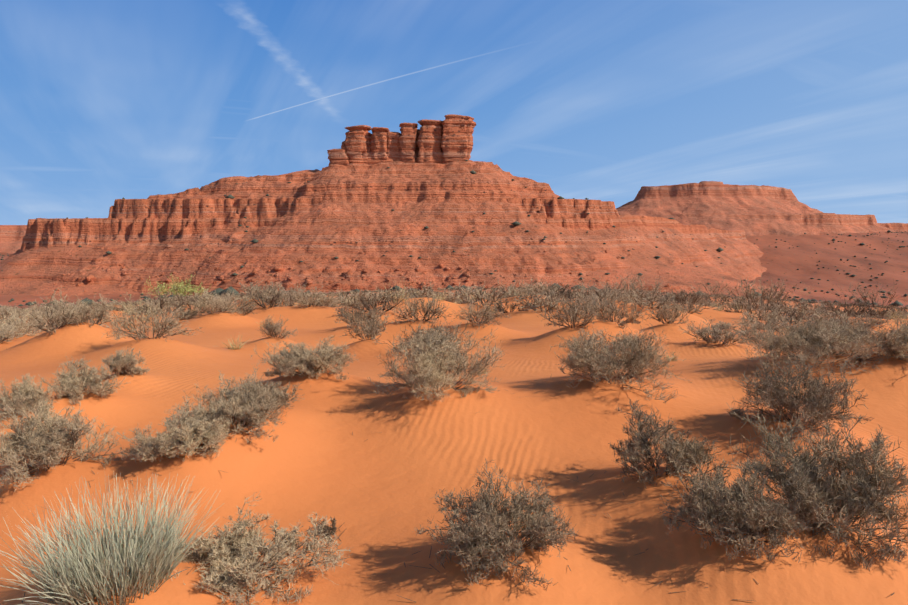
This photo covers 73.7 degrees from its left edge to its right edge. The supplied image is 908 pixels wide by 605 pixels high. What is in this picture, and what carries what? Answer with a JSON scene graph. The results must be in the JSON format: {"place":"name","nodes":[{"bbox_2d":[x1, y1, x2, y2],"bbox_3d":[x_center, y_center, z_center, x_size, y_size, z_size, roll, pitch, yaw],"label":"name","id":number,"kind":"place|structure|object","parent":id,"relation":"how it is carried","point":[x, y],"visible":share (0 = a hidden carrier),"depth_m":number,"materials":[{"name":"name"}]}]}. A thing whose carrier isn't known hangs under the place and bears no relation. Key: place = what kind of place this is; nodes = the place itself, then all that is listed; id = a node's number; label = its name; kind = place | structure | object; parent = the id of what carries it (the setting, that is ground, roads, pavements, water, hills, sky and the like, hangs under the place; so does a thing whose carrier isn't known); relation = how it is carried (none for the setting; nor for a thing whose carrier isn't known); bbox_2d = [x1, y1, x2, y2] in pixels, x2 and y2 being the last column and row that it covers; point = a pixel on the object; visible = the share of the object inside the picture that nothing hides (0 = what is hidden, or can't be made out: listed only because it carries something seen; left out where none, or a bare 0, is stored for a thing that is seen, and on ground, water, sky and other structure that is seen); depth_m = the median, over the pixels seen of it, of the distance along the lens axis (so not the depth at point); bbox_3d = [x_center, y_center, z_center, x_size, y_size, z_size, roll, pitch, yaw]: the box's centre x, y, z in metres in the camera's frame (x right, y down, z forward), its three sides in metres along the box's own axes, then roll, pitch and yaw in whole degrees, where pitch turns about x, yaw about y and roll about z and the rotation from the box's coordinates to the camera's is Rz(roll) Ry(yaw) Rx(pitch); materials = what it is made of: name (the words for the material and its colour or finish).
{"place":"outdoors","nodes":[
{"label":"outdoors","id":0,"kind":"place"},
{"bbox_2d":[0,231,907,604],"bbox_3d":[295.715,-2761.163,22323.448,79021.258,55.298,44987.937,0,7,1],"label":"sand ground","id":1,"kind":"structure","parent":0,"point":[386,471],"depth_m":4.96,"materials":[{"name":"orange sand"}]},
{"bbox_2d":[0,225,26,253],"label":"distant mesa","id":2,"kind":"structure","parent":1,"relation":"on","point":[11,238],"depth_m":928.87,"materials":[{"name":"red stone"}]},
{"bbox_2d":[0,373,59,418],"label":"shrub","id":3,"kind":"object","parent":1,"relation":"on","point":[27,395],"visible":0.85,"depth_m":5.52,"materials":[{"name":"grey plant"}]},
{"bbox_2d":[15,285,102,335],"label":"shrub","id":4,"kind":"object","parent":1,"relation":"on","point":[65,316],"visible":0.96,"depth_m":9.61,"materials":[{"name":"grey plant"}]},
{"bbox_2d":[0,394,127,491],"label":"shrub","id":5,"kind":"object","parent":1,"relation":"on","point":[48,438],"visible":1,"depth_m":4.19,"materials":[{"name":"grey plant"}]},
{"bbox_2d":[39,356,126,404],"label":"shrub","id":6,"kind":"object","parent":1,"relation":"on","point":[70,385],"visible":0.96,"depth_m":6.00,"materials":[{"name":"grey plant"}]},
{"bbox_2d":[70,293,124,326],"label":"shrub","id":7,"kind":"object","parent":1,"relation":"on","point":[100,317],"visible":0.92,"depth_m":10.04,"materials":[{"name":"grey plant"}]},
{"bbox_2d":[0,472,221,604],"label":"grass clump","id":8,"kind":"object","parent":1,"relation":"on","point":[71,573],"visible":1,"depth_m":2.62,"materials":[{"name":"green plant"}]},
{"bbox_2d":[100,347,149,379],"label":"shrub","id":9,"kind":"object","parent":1,"relation":"on","point":[119,363],"visible":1,"depth_m":6.83,"materials":[{"name":"grey plant"}]},
{"bbox_2d":[99,292,203,341],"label":"shrub","id":10,"kind":"object","parent":1,"relation":"on","point":[159,326],"visible":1,"depth_m":9.08,"materials":[{"name":"grey plant"}]},
{"bbox_2d":[116,404,226,461],"bbox_3d":[-1.981,0.936,4.311,0.738,0.361,0.653,-5,9,-33],"label":"shrub","id":11,"kind":"object","parent":1,"relation":"on","point":[190,434],"visible":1,"depth_m":4.28,"materials":[{"name":"grey plant"}]},
{"bbox_2d":[142,274,216,298],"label":"shrub","id":12,"kind":"object","parent":1,"relation":"on","point":[180,291],"visible":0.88,"depth_m":120.22,"materials":[{"name":"plant"}]},
{"bbox_2d":[191,291,242,315],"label":"shrub","id":13,"kind":"object","parent":1,"relation":"on","point":[204,305],"visible":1,"depth_m":14.33,"materials":[{"name":"grey plant"}]},
{"bbox_2d":[165,362,286,442],"bbox_3d":[-1.807,0.777,4.857,0.964,0.515,0.880,0,7,1],"label":"shrub","id":14,"kind":"object","parent":1,"relation":"on","point":[254,407],"visible":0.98,"depth_m":4.78,"materials":[{"name":"grey plant"}]},
{"bbox_2d":[222,334,251,349],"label":"grass tuft","id":15,"kind":"object","parent":1,"relation":"on","point":[234,347],"visible":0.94,"depth_m":10.29,"materials":[{"name":"beige plant"}]},
{"bbox_2d":[145,492,352,604],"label":"shrub","id":16,"kind":"object","parent":1,"relation":"on","point":[236,547],"visible":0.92,"depth_m":3.02,"materials":[{"name":"grey plant"}]},
{"bbox_2d":[241,279,280,296],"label":"shrub","id":17,"kind":"object","parent":1,"relation":"on","point":[259,289],"visible":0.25,"depth_m":25.05,"materials":[{"name":"grey plant"}]},
{"bbox_2d":[224,378,304,411],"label":"shrub","id":18,"kind":"object","parent":1,"relation":"on","point":[283,397],"visible":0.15,"depth_m":5.47,"materials":[{"name":"grey plant"}]},
{"bbox_2d":[259,316,296,338],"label":"shrub","id":19,"kind":"object","parent":1,"relation":"on","point":[270,328],"visible":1,"depth_m":10.85,"materials":[{"name":"grey plant"}]},
{"bbox_2d":[250,336,357,380],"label":"shrub","id":20,"kind":"object","parent":1,"relation":"on","point":[296,358],"visible":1,"depth_m":6.49,"materials":[{"name":"grey plant"}]},
{"bbox_2d":[291,282,341,307],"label":"shrub","id":21,"kind":"object","parent":1,"relation":"on","point":[308,300],"visible":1,"depth_m":16.73,"materials":[{"name":"grey plant"}]},
{"bbox_2d":[316,516,336,540],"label":"shrub","id":22,"kind":"object","parent":1,"relation":"on","point":[329,528],"visible":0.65,"depth_m":3.82,"materials":[{"name":"grey plant"}]},
{"bbox_2d":[340,312,393,344],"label":"shrub","id":23,"kind":"object","parent":1,"relation":"on","point":[371,330],"visible":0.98,"depth_m":10.51,"materials":[{"name":"grey plant"}]},
{"bbox_2d":[0,161,801,299],"bbox_3d":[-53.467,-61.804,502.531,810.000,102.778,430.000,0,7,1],"label":"mesa","id":24,"kind":"structure","parent":1,"relation":"on","point":[321,220],"depth_m":430.61,"materials":[{"name":"red stone"}]},
{"bbox_2d":[18,243,675,295],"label":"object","id":25,"kind":"object","parent":24,"relation":"on","point":[348,274],"visible":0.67,"depth_m":376.51,"materials":[{"name":"red stone"}]},
{"bbox_2d":[327,114,475,165],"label":"rock pinnacles","id":26,"kind":"object","parent":24,"relation":"on","point":[449,139],"visible":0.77,"depth_m":469.92,"materials":[{"name":"red stone"}]},
{"bbox_2d":[388,288,450,323],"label":"shrub","id":27,"kind":"object","parent":1,"relation":"on","point":[433,312],"visible":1,"depth_m":13.06,"materials":[{"name":"grey plant"}]},
{"bbox_2d":[368,313,504,404],"bbox_3d":[-0.151,0.499,5.866,1.369,0.770,1.589,0,7,1],"label":"shrub","id":28,"kind":"object","parent":1,"relation":"on","point":[432,363],"visible":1,"depth_m":5.87,"materials":[{"name":"grey plant"}]},
{"bbox_2d":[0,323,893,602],"bbox_3d":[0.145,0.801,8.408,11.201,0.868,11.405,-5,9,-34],"label":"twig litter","id":29,"kind":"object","parent":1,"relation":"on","point":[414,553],"visible":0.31,"depth_m":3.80,"materials":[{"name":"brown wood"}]},
{"bbox_2d":[0,160,907,306],"bbox_3d":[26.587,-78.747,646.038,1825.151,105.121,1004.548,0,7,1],"label":"scrub bush","id":30,"kind":"object","parent":1,"relation":"on","point":[231,289],"visible":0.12,"depth_m":403.35,"materials":[{"name":"green plant"}]},
{"bbox_2d":[0,277,907,355],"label":"shrubs","id":31,"kind":"object","parent":1,"relation":"on","point":[17,326],"depth_m":17.90,"materials":[{"name":"grey plant"}]},
{"bbox_2d":[0,283,907,322],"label":"grass tufts","id":32,"kind":"object","parent":1,"relation":"on","point":[443,298],"visible":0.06,"depth_m":21.06,"materials":[{"name":"beige plant"}]},
{"bbox_2d":[2,286,907,313],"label":"shrubs","id":33,"kind":"object","parent":1,"relation":"on","point":[362,292],"depth_m":86.13,"materials":[{"name":"plant"}]},
{"bbox_2d":[452,293,511,327],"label":"shrub","id":34,"kind":"object","parent":1,"relation":"on","point":[490,315],"visible":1,"depth_m":12.12,"materials":[{"name":"grey plant"}]},
{"bbox_2d":[413,458,578,590],"bbox_3d":[0.206,1.073,3.127,0.820,0.471,0.749,0,7,1],"label":"shrub","id":35,"kind":"object","parent":1,"relation":"on","point":[486,526],"visible":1,"depth_m":3.05,"materials":[{"name":"grey plant"}]},
{"bbox_2d":[522,279,561,296],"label":"shrub","id":36,"kind":"object","parent":1,"relation":"on","point":[539,285],"visible":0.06,"depth_m":24.82,"materials":[{"name":"grey plant"}]},
{"bbox_2d":[532,290,605,328],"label":"shrub","id":37,"kind":"object","parent":1,"relation":"on","point":[572,317],"visible":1,"depth_m":10.41,"materials":[{"name":"grey plant"}]},
{"bbox_2d":[584,293,648,327],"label":"shrub","id":38,"kind":"object","parent":1,"relation":"on","point":[610,314],"visible":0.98,"depth_m":10.83,"materials":[{"name":"grey plant"}]},
{"bbox_2d":[550,322,691,402],"bbox_3d":[1.719,0.522,6.145,1.275,0.632,1.757,-4,8,-28],"label":"shrub","id":39,"kind":"object","parent":1,"relation":"on","point":[589,359],"visible":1,"depth_m":6.07,"materials":[{"name":"grey plant"}]},
{"bbox_2d":[593,273,670,302],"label":"shrub","id":40,"kind":"object","parent":1,"relation":"on","point":[636,290],"visible":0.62,"depth_m":22.57,"materials":[{"name":"grey plant"}]},
{"bbox_2d":[640,298,691,324],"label":"shrub","id":41,"kind":"object","parent":1,"relation":"on","point":[663,314],"visible":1,"depth_m":11.63,"materials":[{"name":"grey plant"}]},
{"bbox_2d":[608,398,737,487],"bbox_3d":[1.407,0.941,4.093,0.769,0.488,0.868,-5,9,-36],"label":"shrub","id":42,"kind":"object","parent":1,"relation":"on","point":[633,451],"visible":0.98,"depth_m":4.04,"materials":[{"name":"grey plant"}]},
{"bbox_2d":[691,278,746,302],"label":"shrub","id":43,"kind":"object","parent":1,"relation":"on","point":[716,296],"visible":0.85,"depth_m":60.50,"materials":[{"name":"grey plant"}]},
{"bbox_2d":[657,452,813,562],"bbox_3d":[1.427,1.014,3.191,0.706,0.414,0.770,0,7,1],"label":"shrub","id":44,"kind":"object","parent":1,"relation":"on","point":[753,519],"visible":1,"depth_m":3.05,"materials":[{"name":"grey plant"}]},
{"bbox_2d":[724,273,791,309],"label":"shrub","id":45,"kind":"object","parent":1,"relation":"on","point":[751,298],"visible":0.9,"depth_m":24.55,"materials":[{"name":"grey plant"}]},
{"bbox_2d":[616,181,907,236],"bbox_3d":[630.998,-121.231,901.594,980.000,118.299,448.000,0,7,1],"label":"mesa","id":46,"kind":"structure","parent":1,"relation":"on","point":[754,210],"depth_m":849.58,"materials":[{"name":"red stone"}]},
{"bbox_2d":[754,279,804,299],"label":"shrub","id":47,"kind":"object","parent":1,"relation":"on","point":[777,288],"visible":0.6,"depth_m":90.25,"materials":[{"name":"grey plant"}]},
{"bbox_2d":[727,350,874,433],"bbox_3d":[2.842,0.723,4.976,1.067,0.619,1.043,-4,8,-28],"label":"shrub","id":48,"kind":"object","parent":1,"relation":"on","point":[822,397],"visible":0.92,"depth_m":4.93,"materials":[{"name":"grey plant"}]},
{"bbox_2d":[715,305,907,376],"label":"shrub","id":49,"kind":"object","parent":1,"relation":"on","point":[814,341],"visible":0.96,"depth_m":6.85,"materials":[{"name":"grey plant"}]},
{"bbox_2d":[726,405,907,569],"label":"shrub","id":50,"kind":"object","parent":1,"relation":"on","point":[803,477],"visible":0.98,"depth_m":3.16,"materials":[{"name":"grey plant"}]},
{"bbox_2d":[828,278,907,307],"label":"shrub","id":51,"kind":"object","parent":1,"relation":"on","point":[867,301],"visible":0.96,"depth_m":75.24,"materials":[{"name":"grey plant"}]},
{"bbox_2d":[851,316,907,360],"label":"shrub","id":52,"kind":"object","parent":1,"relation":"on","point":[901,337],"visible":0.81,"depth_m":6.51,"materials":[{"name":"grey plant"}]},
{"bbox_2d":[0,0,907,224],"label":"sky","id":53,"kind":"structure","parent":0,"point":[102,102],"materials":[{"name":"blue"}]}
]}

